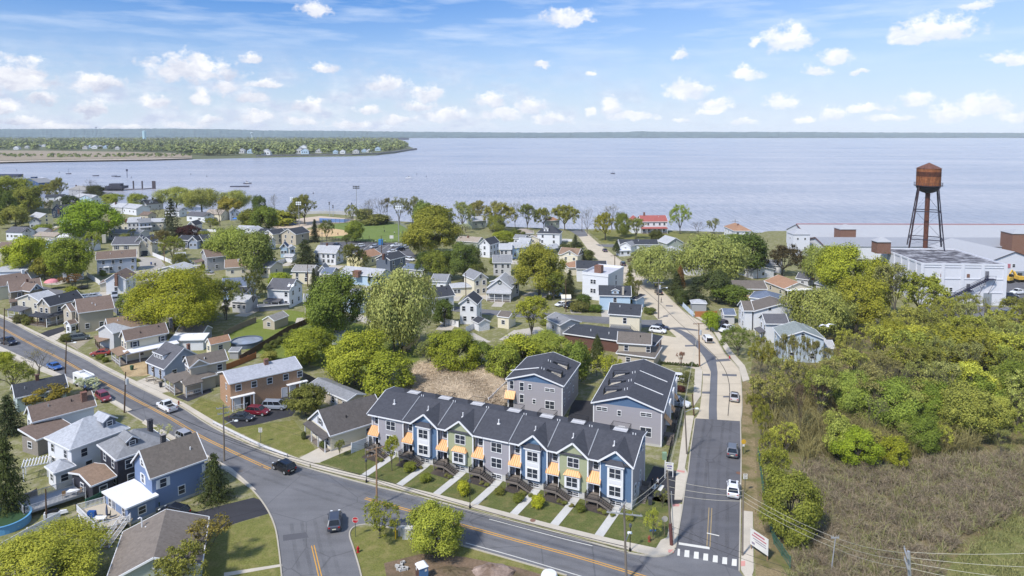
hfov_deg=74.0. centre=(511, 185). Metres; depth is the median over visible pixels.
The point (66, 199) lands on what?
broadleaf tree
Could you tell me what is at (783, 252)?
broadleaf tree
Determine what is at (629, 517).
shrub
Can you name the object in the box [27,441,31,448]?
window
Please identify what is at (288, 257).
shed
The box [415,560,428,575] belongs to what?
portable toilet
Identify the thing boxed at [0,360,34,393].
broadleaf tree
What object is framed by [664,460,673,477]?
sale sign
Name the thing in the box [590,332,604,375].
evergreen tree
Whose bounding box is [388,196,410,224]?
broadleaf tree
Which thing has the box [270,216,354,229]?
court surround
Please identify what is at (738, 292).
broadleaf tree
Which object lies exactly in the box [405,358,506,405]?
reed bed
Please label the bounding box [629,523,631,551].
street lamp
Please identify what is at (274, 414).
brick house lot
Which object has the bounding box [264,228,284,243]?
house
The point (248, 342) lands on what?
round pool
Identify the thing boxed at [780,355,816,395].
broadleaf tree
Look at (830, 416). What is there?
broadleaf tree
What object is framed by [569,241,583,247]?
shrub
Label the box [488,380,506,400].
fence
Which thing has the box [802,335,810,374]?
broadleaf tree
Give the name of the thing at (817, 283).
house
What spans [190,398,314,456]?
front lawn
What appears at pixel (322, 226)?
broadleaf tree
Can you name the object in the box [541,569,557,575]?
white dome
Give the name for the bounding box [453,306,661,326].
cross street
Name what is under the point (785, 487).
broadleaf tree
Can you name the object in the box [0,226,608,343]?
yard drives
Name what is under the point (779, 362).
broadleaf tree
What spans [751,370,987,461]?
thicket
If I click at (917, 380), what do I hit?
broadleaf tree
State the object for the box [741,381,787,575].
verge
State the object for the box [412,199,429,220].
broadleaf tree
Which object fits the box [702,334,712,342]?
suv car
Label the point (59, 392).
broadleaf tree
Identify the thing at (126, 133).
hills
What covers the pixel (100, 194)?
house
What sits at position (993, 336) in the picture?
broadleaf tree
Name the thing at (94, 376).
overhead wire
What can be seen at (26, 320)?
shrub
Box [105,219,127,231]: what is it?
house
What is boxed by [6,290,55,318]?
house
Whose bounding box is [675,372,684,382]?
suv car
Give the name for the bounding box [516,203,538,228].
broadleaf tree
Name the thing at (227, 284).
broadleaf tree
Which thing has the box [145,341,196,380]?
house
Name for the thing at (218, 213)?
broadleaf tree
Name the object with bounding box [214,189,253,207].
broadleaf tree
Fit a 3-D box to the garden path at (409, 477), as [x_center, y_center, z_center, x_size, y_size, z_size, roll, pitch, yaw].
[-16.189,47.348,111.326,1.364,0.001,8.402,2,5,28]
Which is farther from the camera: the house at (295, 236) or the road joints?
the house at (295, 236)
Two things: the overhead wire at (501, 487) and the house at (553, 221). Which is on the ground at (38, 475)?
the house at (553, 221)
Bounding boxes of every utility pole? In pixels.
[3,308,5,344]
[45,489,46,517]
[65,341,76,374]
[124,372,128,412]
[216,405,237,460]
[367,446,384,506]
[565,279,566,311]
[607,501,641,575]
[656,279,667,318]
[666,470,674,545]
[684,400,698,454]
[693,323,703,365]
[741,490,743,555]
[830,536,838,573]
[903,546,910,575]
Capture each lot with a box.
[224,396,299,427]
[320,241,415,262]
[568,400,592,421]
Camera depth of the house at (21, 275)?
231.26 m
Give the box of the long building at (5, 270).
[0,260,42,278]
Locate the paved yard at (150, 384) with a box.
[137,375,167,392]
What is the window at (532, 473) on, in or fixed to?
in the townhouse row
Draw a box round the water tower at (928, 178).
[906,163,944,250]
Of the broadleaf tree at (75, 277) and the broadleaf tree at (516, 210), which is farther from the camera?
the broadleaf tree at (516, 210)
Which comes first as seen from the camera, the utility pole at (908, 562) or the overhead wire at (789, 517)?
the utility pole at (908, 562)
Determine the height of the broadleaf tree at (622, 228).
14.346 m
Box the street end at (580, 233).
[569,230,587,236]
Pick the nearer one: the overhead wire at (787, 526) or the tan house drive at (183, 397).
the overhead wire at (787, 526)
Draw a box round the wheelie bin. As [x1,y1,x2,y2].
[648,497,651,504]
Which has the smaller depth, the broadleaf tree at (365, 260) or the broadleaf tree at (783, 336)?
the broadleaf tree at (783, 336)
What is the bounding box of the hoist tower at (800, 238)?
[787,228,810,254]
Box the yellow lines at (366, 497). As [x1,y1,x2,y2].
[1,328,644,575]
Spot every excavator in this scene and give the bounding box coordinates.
[1007,270,1014,283]
[1013,271,1023,282]
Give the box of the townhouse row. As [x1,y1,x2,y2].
[364,385,650,510]
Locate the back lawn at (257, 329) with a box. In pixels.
[216,310,419,371]
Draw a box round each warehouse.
[786,224,1023,242]
[810,237,1001,258]
[881,248,1007,305]
[928,238,1023,275]
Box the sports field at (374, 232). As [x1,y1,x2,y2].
[330,222,406,242]
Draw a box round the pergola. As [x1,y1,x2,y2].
[21,454,50,481]
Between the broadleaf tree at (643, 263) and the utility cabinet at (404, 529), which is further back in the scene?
the broadleaf tree at (643, 263)
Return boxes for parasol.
[44,279,58,282]
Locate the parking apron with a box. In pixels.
[660,335,702,371]
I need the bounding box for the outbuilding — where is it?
[308,377,365,405]
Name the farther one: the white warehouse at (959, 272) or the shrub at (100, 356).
the white warehouse at (959, 272)
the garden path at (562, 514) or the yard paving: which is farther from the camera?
the yard paving
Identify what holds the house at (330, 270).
on the ground at (38, 475)
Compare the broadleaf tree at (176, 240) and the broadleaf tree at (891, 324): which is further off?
the broadleaf tree at (176, 240)
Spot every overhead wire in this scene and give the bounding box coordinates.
[64,358,123,389]
[126,391,222,435]
[226,436,375,477]
[226,438,374,479]
[226,440,372,481]
[377,480,627,549]
[377,482,627,552]
[378,448,621,505]
[378,478,626,546]
[389,456,618,510]
[625,512,791,575]
[626,507,811,575]
[744,497,831,541]
[745,493,832,536]
[745,502,833,547]
[910,557,1020,566]
[911,552,1023,554]
[912,563,991,575]
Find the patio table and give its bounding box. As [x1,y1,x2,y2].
[94,516,106,521]
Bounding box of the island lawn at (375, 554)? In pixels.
[351,527,563,575]
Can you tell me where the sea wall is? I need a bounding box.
[256,148,416,156]
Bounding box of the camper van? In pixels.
[73,369,95,390]
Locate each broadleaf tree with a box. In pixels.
[0,174,44,209]
[0,187,17,218]
[0,204,30,225]
[0,234,53,268]
[0,350,15,365]
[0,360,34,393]
[0,509,121,575]
[11,184,43,213]
[13,346,63,376]
[21,382,75,405]
[27,253,53,279]
[40,183,55,194]
[41,235,95,281]
[42,200,53,210]
[47,177,68,193]
[54,197,128,237]
[57,273,81,285]
[57,551,98,575]
[59,195,79,204]
[73,377,100,390]
[81,231,101,254]
[84,184,104,195]
[98,193,124,204]
[114,292,133,307]
[117,264,231,332]
[127,192,148,204]
[148,537,209,575]
[150,229,173,256]
[151,186,190,206]
[153,424,173,434]
[157,235,185,258]
[170,252,190,263]
[174,224,204,236]
[179,188,219,211]
[183,293,219,324]
[185,511,232,556]
[200,225,252,259]
[201,218,218,227]
[202,230,211,238]
[205,207,232,225]
[210,278,244,319]
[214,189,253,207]
[216,196,242,211]
[219,305,230,318]
[231,228,280,275]
[235,207,262,225]
[238,270,266,302]
[245,205,279,228]
[251,195,268,209]
[265,272,293,283]
[279,324,339,366]
[280,382,329,415]
[286,202,303,221]
[288,194,316,223]
[302,268,367,336]
[302,305,330,327]
[318,219,334,241]
[320,325,394,384]
[330,317,361,329]
[334,439,344,452]
[337,243,365,265]
[341,234,351,243]
[344,204,358,217]
[344,219,365,240]
[356,249,370,267]
[358,348,416,397]
[359,199,377,217]
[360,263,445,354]
[361,495,399,537]
[362,295,423,351]
[369,198,387,223]
[381,197,389,211]
[382,435,399,467]
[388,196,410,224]
[396,214,465,252]
[402,196,418,223]
[403,497,466,557]
[405,203,463,236]
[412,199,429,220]
[413,337,443,362]
[414,252,431,273]
[420,249,450,274]
[425,328,481,373]
[431,298,453,325]
[441,241,484,281]
[450,201,475,229]
[461,223,471,230]
[466,340,493,365]
[467,262,487,273]
[468,200,487,216]
[482,200,517,223]
[482,341,523,377]
[483,214,506,230]
[492,230,516,242]
[501,332,542,370]
[509,200,523,221]
[510,228,525,234]
[510,241,568,296]
[510,295,549,338]
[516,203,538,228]
[525,327,572,355]
[533,207,550,227]
[540,272,565,299]
[550,204,580,229]
[557,244,570,252]
[559,339,593,381]
[576,293,591,306]
[581,209,594,229]
[590,352,622,376]
[593,212,616,239]
[599,204,618,229]
[615,211,630,235]
[626,217,646,234]
[628,242,687,286]
[630,279,642,295]
[643,507,661,539]
[649,230,663,239]
[654,488,667,506]
[669,203,691,233]
[673,288,688,304]
[674,231,754,279]
[676,352,684,365]
[678,371,694,388]
[699,268,731,301]
[700,310,722,330]
[706,218,718,230]
[709,284,753,304]
[719,325,758,355]
[721,233,741,240]
[725,231,769,273]
[744,393,763,413]
[746,369,790,409]
[747,336,771,373]
[752,360,773,383]
[752,403,773,438]
[753,457,827,549]
[757,446,792,484]
[758,429,783,463]
[759,346,777,374]
[764,356,782,379]
[765,243,807,275]
[768,421,799,452]
[774,340,783,356]
[777,284,866,337]
[779,332,787,365]
[779,407,796,428]
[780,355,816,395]
[782,337,793,366]
[789,334,797,358]
[789,359,807,381]
[793,337,804,364]
[794,383,805,428]
[798,243,831,281]
[801,363,842,407]
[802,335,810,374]
[806,338,816,367]
[810,380,830,409]
[811,340,819,373]
[812,240,871,289]
[812,357,848,377]
[812,374,841,420]
[816,356,844,374]
[818,344,831,359]
[821,408,850,425]
[822,414,856,462]
[825,348,839,358]
[828,424,888,467]
[829,273,892,331]
[831,367,872,418]
[832,335,864,360]
[832,347,875,373]
[835,328,852,347]
[845,333,868,369]
[852,323,903,363]
[853,369,886,410]
[855,358,881,371]
[859,362,893,379]
[860,373,923,431]
[863,252,897,308]
[863,321,877,351]
[864,369,884,409]
[866,392,889,429]
[868,349,896,371]
[868,427,882,443]
[871,262,907,310]
[871,315,914,363]
[875,434,911,466]
[877,305,915,324]
[877,354,903,378]
[880,342,935,380]
[880,361,913,376]
[882,340,912,376]
[884,329,935,362]
[894,270,953,310]
[894,316,918,328]
[894,380,923,392]
[896,411,945,452]
[898,422,915,440]
[900,358,935,383]
[900,390,923,410]
[904,306,941,327]
[904,345,946,377]
[905,324,943,364]
[908,378,949,422]
[912,322,1021,367]
[912,376,951,417]
[921,294,964,321]
[922,361,962,384]
[923,328,953,346]
[923,423,954,444]
[924,302,951,321]
[924,334,963,377]
[932,361,954,383]
[935,377,1014,438]
[940,314,987,331]
[940,361,998,393]
[941,395,980,435]
[949,291,990,316]
[952,301,976,316]
[952,342,984,364]
[953,335,996,365]
[958,322,993,359]
[959,327,1001,360]
[961,357,980,376]
[965,315,996,329]
[966,371,1007,399]
[968,296,995,316]
[978,372,1004,392]
[982,394,1019,429]
[983,345,1023,372]
[984,308,1011,326]
[985,315,1023,332]
[987,328,1020,362]
[987,358,1023,406]
[988,360,1020,376]
[989,322,1023,336]
[992,332,1023,363]
[992,341,1019,363]
[992,369,1023,413]
[993,428,1011,453]
[998,296,1023,322]
[1001,304,1023,325]
[1004,387,1023,425]
[1013,422,1023,436]
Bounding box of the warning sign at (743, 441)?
[741,439,745,452]
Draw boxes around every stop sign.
[352,517,357,536]
[662,516,667,535]
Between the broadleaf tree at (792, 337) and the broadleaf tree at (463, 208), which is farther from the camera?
the broadleaf tree at (463, 208)
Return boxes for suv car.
[95,389,111,402]
[158,501,190,512]
[175,427,191,437]
[245,404,270,416]
[272,458,296,474]
[327,509,341,531]
[369,244,378,247]
[405,256,414,260]
[649,325,666,333]
[654,289,662,294]
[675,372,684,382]
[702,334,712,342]
[718,319,728,326]
[726,442,738,457]
[726,479,739,498]
[1006,292,1018,298]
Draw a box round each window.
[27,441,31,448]
[50,443,54,452]
[60,472,68,482]
[63,449,67,458]
[80,446,87,457]
[85,458,92,465]
[99,483,107,492]
[106,419,112,426]
[108,498,111,507]
[111,459,114,468]
[125,458,132,469]
[127,472,134,480]
[129,439,135,445]
[130,341,138,347]
[138,504,146,515]
[140,472,145,484]
[156,476,169,489]
[159,335,166,341]
[178,484,185,495]
[202,462,209,471]
[217,363,222,370]
[235,384,241,391]
[251,380,256,387]
[267,377,272,383]
[283,373,288,380]
[297,370,302,377]
[318,417,322,425]
[386,420,395,431]
[418,428,427,439]
[418,444,427,454]
[421,457,429,462]
[443,431,446,438]
[453,452,463,463]
[455,434,464,444]
[455,465,465,470]
[478,438,482,445]
[491,441,501,453]
[491,457,501,468]
[491,473,501,479]
[509,380,513,388]
[515,445,519,453]
[519,382,523,390]
[519,394,523,402]
[527,450,537,462]
[527,467,537,479]
[528,481,538,487]
[545,388,554,392]
[545,400,554,409]
[552,453,557,461]
[566,476,577,488]
[567,456,578,468]
[567,490,578,496]
[593,461,598,469]
[596,406,607,411]
[608,485,620,497]
[609,467,620,479]
[609,499,621,506]
[624,345,628,350]
[640,412,651,417]
[640,426,651,437]
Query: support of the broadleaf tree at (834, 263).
on the ground at (38, 475)
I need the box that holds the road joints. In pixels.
[628,276,729,414]
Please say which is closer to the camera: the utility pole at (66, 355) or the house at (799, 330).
the utility pole at (66, 355)
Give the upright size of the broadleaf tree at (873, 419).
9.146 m
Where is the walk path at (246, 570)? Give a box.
[224,564,281,575]
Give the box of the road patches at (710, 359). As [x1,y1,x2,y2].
[663,305,736,419]
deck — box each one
[14,478,86,513]
[75,496,132,531]
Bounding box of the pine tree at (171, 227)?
[161,198,181,241]
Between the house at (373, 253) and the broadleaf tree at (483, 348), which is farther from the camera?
the house at (373, 253)
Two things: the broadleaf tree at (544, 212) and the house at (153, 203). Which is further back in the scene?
the house at (153, 203)
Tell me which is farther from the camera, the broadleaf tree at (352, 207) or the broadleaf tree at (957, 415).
the broadleaf tree at (352, 207)
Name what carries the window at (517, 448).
in the townhouse row
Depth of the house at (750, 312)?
192.62 m
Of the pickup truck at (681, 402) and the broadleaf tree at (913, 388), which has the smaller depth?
the broadleaf tree at (913, 388)
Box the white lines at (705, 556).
[367,246,736,575]
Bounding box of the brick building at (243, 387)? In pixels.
[217,356,307,411]
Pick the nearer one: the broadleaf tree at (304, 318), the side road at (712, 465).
the side road at (712, 465)
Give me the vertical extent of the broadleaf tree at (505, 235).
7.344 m
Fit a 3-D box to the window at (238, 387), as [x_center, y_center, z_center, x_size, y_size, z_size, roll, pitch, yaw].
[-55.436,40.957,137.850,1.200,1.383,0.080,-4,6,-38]
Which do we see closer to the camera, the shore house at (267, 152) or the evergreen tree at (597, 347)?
the evergreen tree at (597, 347)
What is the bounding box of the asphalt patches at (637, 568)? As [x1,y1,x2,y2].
[283,532,643,572]
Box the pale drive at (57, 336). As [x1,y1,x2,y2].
[49,331,65,339]
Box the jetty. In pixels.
[102,181,155,190]
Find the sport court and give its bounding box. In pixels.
[319,218,347,221]
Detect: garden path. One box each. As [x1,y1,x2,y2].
[361,456,394,476]
[397,463,430,485]
[434,471,464,494]
[471,479,501,504]
[510,488,540,514]
[550,497,579,524]
[595,506,620,535]
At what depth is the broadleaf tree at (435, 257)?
254.76 m
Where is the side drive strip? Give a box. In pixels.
[38,327,65,338]
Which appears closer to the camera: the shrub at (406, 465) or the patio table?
the patio table
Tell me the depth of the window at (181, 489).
103.48 m
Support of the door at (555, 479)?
in the townhouse row
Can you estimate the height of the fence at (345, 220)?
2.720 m
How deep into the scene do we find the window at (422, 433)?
114.21 m
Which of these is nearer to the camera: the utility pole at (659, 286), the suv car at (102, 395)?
the suv car at (102, 395)
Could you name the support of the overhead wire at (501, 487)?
attached to the utility pole at (625, 538)
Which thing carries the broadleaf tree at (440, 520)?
on the island lawn at (375, 554)
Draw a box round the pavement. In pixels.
[0,312,753,575]
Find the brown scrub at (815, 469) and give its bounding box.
[779,444,1023,575]
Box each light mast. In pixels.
[353,186,358,219]
[395,206,400,241]
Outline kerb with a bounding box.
[0,231,741,575]
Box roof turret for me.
[871,237,891,253]
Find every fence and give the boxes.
[0,488,36,506]
[1,511,60,547]
[85,491,101,506]
[87,273,99,284]
[152,252,173,263]
[223,317,255,334]
[226,352,255,369]
[239,320,309,358]
[302,372,315,381]
[322,216,353,222]
[326,236,398,243]
[351,436,371,452]
[365,219,407,228]
[403,335,419,353]
[440,318,458,326]
[466,323,473,330]
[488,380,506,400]
[667,403,679,461]
[681,302,693,315]
[695,311,716,316]
[757,451,790,567]
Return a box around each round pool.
[0,504,31,535]
[230,335,262,348]
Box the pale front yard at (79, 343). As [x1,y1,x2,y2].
[64,339,88,348]
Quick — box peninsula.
[0,138,411,162]
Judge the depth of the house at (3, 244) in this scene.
303.64 m
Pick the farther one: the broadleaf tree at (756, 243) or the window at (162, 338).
the broadleaf tree at (756, 243)
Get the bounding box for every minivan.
[68,332,89,341]
[262,398,286,410]
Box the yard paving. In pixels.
[926,306,1021,319]
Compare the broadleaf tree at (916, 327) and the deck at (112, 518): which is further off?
the broadleaf tree at (916, 327)
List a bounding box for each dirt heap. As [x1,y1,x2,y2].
[428,566,474,575]
[472,562,516,575]
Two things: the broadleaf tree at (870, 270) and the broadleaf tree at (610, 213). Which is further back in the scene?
the broadleaf tree at (610, 213)
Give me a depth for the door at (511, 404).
136.42 m
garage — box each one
[98,278,106,291]
[719,308,735,323]
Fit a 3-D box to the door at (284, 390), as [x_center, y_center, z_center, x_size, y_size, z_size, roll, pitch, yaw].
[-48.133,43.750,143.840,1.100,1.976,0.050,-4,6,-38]
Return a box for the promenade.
[301,210,353,214]
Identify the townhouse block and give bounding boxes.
[504,352,580,415]
[591,359,680,447]
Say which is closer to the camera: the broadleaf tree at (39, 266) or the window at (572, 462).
the window at (572, 462)
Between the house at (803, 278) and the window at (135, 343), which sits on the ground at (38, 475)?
the house at (803, 278)
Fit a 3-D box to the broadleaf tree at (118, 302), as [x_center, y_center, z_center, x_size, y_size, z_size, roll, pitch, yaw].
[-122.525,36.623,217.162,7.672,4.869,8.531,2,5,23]
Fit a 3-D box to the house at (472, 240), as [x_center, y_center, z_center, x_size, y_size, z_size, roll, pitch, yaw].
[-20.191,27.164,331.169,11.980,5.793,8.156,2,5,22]
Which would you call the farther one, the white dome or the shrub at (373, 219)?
the shrub at (373, 219)
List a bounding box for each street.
[42,286,124,313]
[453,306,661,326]
[596,244,613,246]
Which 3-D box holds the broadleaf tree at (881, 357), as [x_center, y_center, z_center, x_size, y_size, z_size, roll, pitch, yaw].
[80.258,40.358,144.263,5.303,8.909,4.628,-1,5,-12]
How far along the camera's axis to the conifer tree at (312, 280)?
240.96 m
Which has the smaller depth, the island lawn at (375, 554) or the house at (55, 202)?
the island lawn at (375, 554)
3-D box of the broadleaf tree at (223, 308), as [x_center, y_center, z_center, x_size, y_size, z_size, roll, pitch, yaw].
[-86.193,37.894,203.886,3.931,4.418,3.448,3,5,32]
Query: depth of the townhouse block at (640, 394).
124.78 m
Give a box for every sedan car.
[46,361,62,370]
[86,293,101,297]
[89,348,110,356]
[229,411,254,421]
[554,301,564,306]
[653,323,668,329]
[730,391,739,401]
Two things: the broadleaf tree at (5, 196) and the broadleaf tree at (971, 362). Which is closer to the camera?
the broadleaf tree at (971, 362)
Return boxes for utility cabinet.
[398,525,402,535]
[402,525,413,539]
[662,452,666,459]
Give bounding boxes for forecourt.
[120,362,149,376]
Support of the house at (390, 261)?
on the ground at (38, 475)
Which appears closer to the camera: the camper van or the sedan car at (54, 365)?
the camper van
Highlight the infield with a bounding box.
[309,228,347,236]
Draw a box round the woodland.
[0,137,408,156]
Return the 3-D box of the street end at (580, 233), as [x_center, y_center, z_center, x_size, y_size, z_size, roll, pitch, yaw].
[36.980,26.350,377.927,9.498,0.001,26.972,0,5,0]
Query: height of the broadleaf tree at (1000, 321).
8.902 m
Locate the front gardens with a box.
[321,448,671,547]
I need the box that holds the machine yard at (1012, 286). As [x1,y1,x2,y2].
[1006,281,1023,305]
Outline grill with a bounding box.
[87,510,96,518]
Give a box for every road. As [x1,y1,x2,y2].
[0,318,742,575]
[578,234,741,420]
[676,418,740,569]
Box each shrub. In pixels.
[12,313,27,323]
[21,316,34,324]
[32,224,54,229]
[58,332,71,341]
[63,286,80,292]
[95,354,105,359]
[99,270,107,275]
[101,357,109,362]
[259,350,278,360]
[260,209,301,225]
[263,343,271,350]
[269,339,277,347]
[275,336,282,344]
[282,332,289,340]
[301,431,306,439]
[319,440,326,448]
[354,207,373,219]
[359,214,392,224]
[403,460,416,471]
[419,472,431,482]
[457,480,470,496]
[494,486,504,494]
[512,492,524,502]
[530,493,545,508]
[539,319,545,325]
[568,300,590,311]
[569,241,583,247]
[575,501,586,512]
[582,249,594,259]
[588,304,602,312]
[626,511,633,520]
[643,307,656,313]
[677,385,685,392]
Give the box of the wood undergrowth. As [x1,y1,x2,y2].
[754,349,1023,456]
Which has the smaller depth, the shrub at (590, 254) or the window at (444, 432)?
the window at (444, 432)
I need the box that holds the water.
[0,138,1023,232]
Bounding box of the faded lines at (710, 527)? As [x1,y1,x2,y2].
[706,508,711,546]
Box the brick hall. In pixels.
[562,324,663,351]
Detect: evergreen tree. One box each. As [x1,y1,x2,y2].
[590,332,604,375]
[611,241,619,254]
[677,264,685,289]
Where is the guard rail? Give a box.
[213,420,287,457]
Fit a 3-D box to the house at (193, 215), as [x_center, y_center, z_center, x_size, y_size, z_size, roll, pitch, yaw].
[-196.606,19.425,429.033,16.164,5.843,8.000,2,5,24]
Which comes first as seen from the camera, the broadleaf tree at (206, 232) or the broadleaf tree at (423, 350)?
the broadleaf tree at (423, 350)
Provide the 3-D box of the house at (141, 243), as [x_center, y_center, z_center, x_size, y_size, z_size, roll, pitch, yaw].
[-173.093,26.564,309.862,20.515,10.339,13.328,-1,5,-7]
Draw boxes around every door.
[141,251,146,255]
[235,398,239,408]
[245,396,250,405]
[282,387,286,397]
[509,399,513,406]
[553,476,557,483]
[594,485,598,492]
[983,293,991,305]
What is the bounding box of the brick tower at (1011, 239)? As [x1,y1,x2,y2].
[1000,229,1023,254]
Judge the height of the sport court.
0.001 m
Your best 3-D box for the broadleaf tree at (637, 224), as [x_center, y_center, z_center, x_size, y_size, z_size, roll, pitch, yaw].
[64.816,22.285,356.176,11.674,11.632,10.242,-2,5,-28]
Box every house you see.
[0,242,23,257]
[0,269,30,299]
[5,226,35,240]
[6,278,43,306]
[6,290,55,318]
[10,374,68,411]
[17,390,96,455]
[28,212,53,227]
[28,290,83,326]
[33,232,62,240]
[35,228,52,233]
[43,411,130,488]
[44,194,65,200]
[44,200,60,208]
[51,226,89,240]
[52,204,71,217]
[61,295,122,332]
[68,185,86,195]
[68,418,169,502]
[75,193,102,203]
[79,239,100,250]
[82,192,112,196]
[94,312,150,349]
[95,249,136,273]
[96,323,130,349]
[101,432,209,525]
[102,234,157,256]
[104,268,136,293]
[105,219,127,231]
[107,229,150,239]
[107,509,209,575]
[110,202,150,215]
[110,317,209,366]
[127,217,151,231]
[139,211,156,218]
[141,197,162,209]
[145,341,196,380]
[151,218,165,229]
[158,262,195,274]
[163,349,228,397]
[164,207,186,216]
[178,234,210,248]
[186,211,213,221]
[187,219,202,232]
[193,247,238,270]
[207,209,228,220]
[222,276,254,299]
[224,259,249,276]
[229,207,238,220]
[232,287,258,312]
[238,225,261,233]
[254,261,283,277]
[257,278,303,311]
[261,149,271,154]
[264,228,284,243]
[270,237,276,248]
[279,241,288,257]
[280,226,309,244]
[290,262,328,283]
[295,147,302,153]
[301,148,309,153]
[303,293,308,310]
[303,394,377,452]
[315,243,343,264]
[320,267,339,282]
[340,266,391,285]
[346,288,369,313]
[347,248,381,266]
[375,251,406,270]
[402,263,430,276]
[423,285,454,313]
[431,273,452,286]
[449,268,487,295]
[456,236,483,247]
[458,290,482,323]
[466,216,486,227]
[478,236,499,257]
[486,272,514,301]
[489,275,518,296]
[492,255,511,275]
[499,243,511,254]
[509,241,529,258]
[513,234,528,241]
[516,229,539,244]
[518,237,532,244]
[536,225,562,244]
[544,217,559,227]
[544,243,559,253]
[544,312,581,335]
[558,247,583,261]
[564,261,576,275]
[575,260,606,281]
[582,264,623,300]
[598,285,645,309]
[608,302,642,330]
[616,331,661,363]
[617,239,658,255]
[625,212,667,233]
[658,235,683,247]
[683,268,702,275]
[723,223,750,237]
[727,280,767,297]
[737,265,774,278]
[737,296,803,330]
[749,290,781,300]
[754,313,788,342]
[764,275,812,299]
[767,259,781,272]
[772,321,835,362]
[795,272,814,285]
[814,280,838,294]
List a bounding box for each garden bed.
[362,452,388,462]
[396,459,423,469]
[431,467,458,478]
[467,475,489,487]
[504,484,528,496]
[544,492,570,505]
[585,501,613,515]
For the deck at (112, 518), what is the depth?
98.00 m
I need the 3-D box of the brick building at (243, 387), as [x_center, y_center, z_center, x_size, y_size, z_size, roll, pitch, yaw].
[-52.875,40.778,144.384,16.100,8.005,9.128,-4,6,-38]
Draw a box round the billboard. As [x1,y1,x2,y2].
[750,528,768,560]
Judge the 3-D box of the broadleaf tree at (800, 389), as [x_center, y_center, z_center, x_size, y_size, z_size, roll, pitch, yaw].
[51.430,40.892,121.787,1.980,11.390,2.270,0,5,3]
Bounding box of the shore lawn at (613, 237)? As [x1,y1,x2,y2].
[589,231,719,243]
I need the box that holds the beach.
[0,158,183,161]
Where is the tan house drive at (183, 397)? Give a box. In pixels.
[176,388,211,400]
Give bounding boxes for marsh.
[0,150,191,159]
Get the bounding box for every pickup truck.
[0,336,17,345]
[111,291,117,297]
[156,398,177,413]
[390,243,402,246]
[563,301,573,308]
[674,395,690,408]
[718,324,734,331]
[1010,288,1023,294]
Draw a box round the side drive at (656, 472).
[644,466,682,503]
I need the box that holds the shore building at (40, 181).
[26,177,51,188]
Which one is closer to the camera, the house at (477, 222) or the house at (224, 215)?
the house at (477, 222)
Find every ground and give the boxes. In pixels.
[0,201,1008,575]
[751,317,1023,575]
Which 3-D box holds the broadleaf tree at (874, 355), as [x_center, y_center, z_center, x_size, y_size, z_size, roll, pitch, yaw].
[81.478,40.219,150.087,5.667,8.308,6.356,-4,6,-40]
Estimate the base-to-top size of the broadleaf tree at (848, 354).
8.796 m
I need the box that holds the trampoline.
[75,282,88,288]
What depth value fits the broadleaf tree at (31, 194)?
462.15 m
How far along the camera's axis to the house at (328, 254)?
287.81 m
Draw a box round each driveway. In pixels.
[135,257,165,275]
[194,498,268,527]
[300,445,350,462]
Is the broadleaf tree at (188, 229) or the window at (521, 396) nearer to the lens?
the window at (521, 396)
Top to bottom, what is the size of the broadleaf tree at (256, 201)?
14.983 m
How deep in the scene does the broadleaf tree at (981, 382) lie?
130.96 m
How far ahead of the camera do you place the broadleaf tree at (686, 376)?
145.18 m
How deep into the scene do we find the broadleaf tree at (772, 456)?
102.82 m
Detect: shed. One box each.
[63,272,83,280]
[175,325,212,337]
[205,334,230,351]
[228,347,241,358]
[262,311,288,329]
[283,253,296,262]
[288,244,295,253]
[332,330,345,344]
[471,316,490,330]
[497,311,515,328]
[561,294,570,301]
[690,299,706,310]
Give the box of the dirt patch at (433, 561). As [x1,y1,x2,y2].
[384,554,540,575]
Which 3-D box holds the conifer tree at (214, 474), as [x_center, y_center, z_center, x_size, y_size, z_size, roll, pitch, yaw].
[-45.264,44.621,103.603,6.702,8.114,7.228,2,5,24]
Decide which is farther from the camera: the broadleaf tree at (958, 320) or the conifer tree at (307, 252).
the conifer tree at (307, 252)
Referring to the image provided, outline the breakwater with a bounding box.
[0,174,22,176]
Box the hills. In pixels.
[0,128,1023,137]
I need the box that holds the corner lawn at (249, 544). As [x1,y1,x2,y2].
[202,514,280,575]
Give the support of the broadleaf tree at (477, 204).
on the ground at (38, 475)
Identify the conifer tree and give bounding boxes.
[0,395,27,437]
[0,436,33,518]
[191,452,237,510]
[289,239,320,267]
[308,219,320,242]
[308,268,316,290]
[562,270,577,299]
[570,235,578,247]
[623,265,636,303]
[665,271,683,296]
[685,277,711,306]
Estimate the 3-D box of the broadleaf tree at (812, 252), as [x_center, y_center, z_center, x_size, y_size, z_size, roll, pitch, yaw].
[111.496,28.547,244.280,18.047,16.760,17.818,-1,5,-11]
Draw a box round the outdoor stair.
[100,512,130,547]
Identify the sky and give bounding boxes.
[0,0,1023,132]
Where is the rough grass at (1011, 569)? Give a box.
[940,513,1023,575]
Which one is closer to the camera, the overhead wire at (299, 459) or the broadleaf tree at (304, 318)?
the overhead wire at (299, 459)
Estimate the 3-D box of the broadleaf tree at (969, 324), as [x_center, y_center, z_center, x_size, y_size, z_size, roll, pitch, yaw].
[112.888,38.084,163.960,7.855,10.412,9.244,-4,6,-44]
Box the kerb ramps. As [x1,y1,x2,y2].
[668,470,744,565]
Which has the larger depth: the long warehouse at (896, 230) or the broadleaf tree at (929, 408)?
the long warehouse at (896, 230)

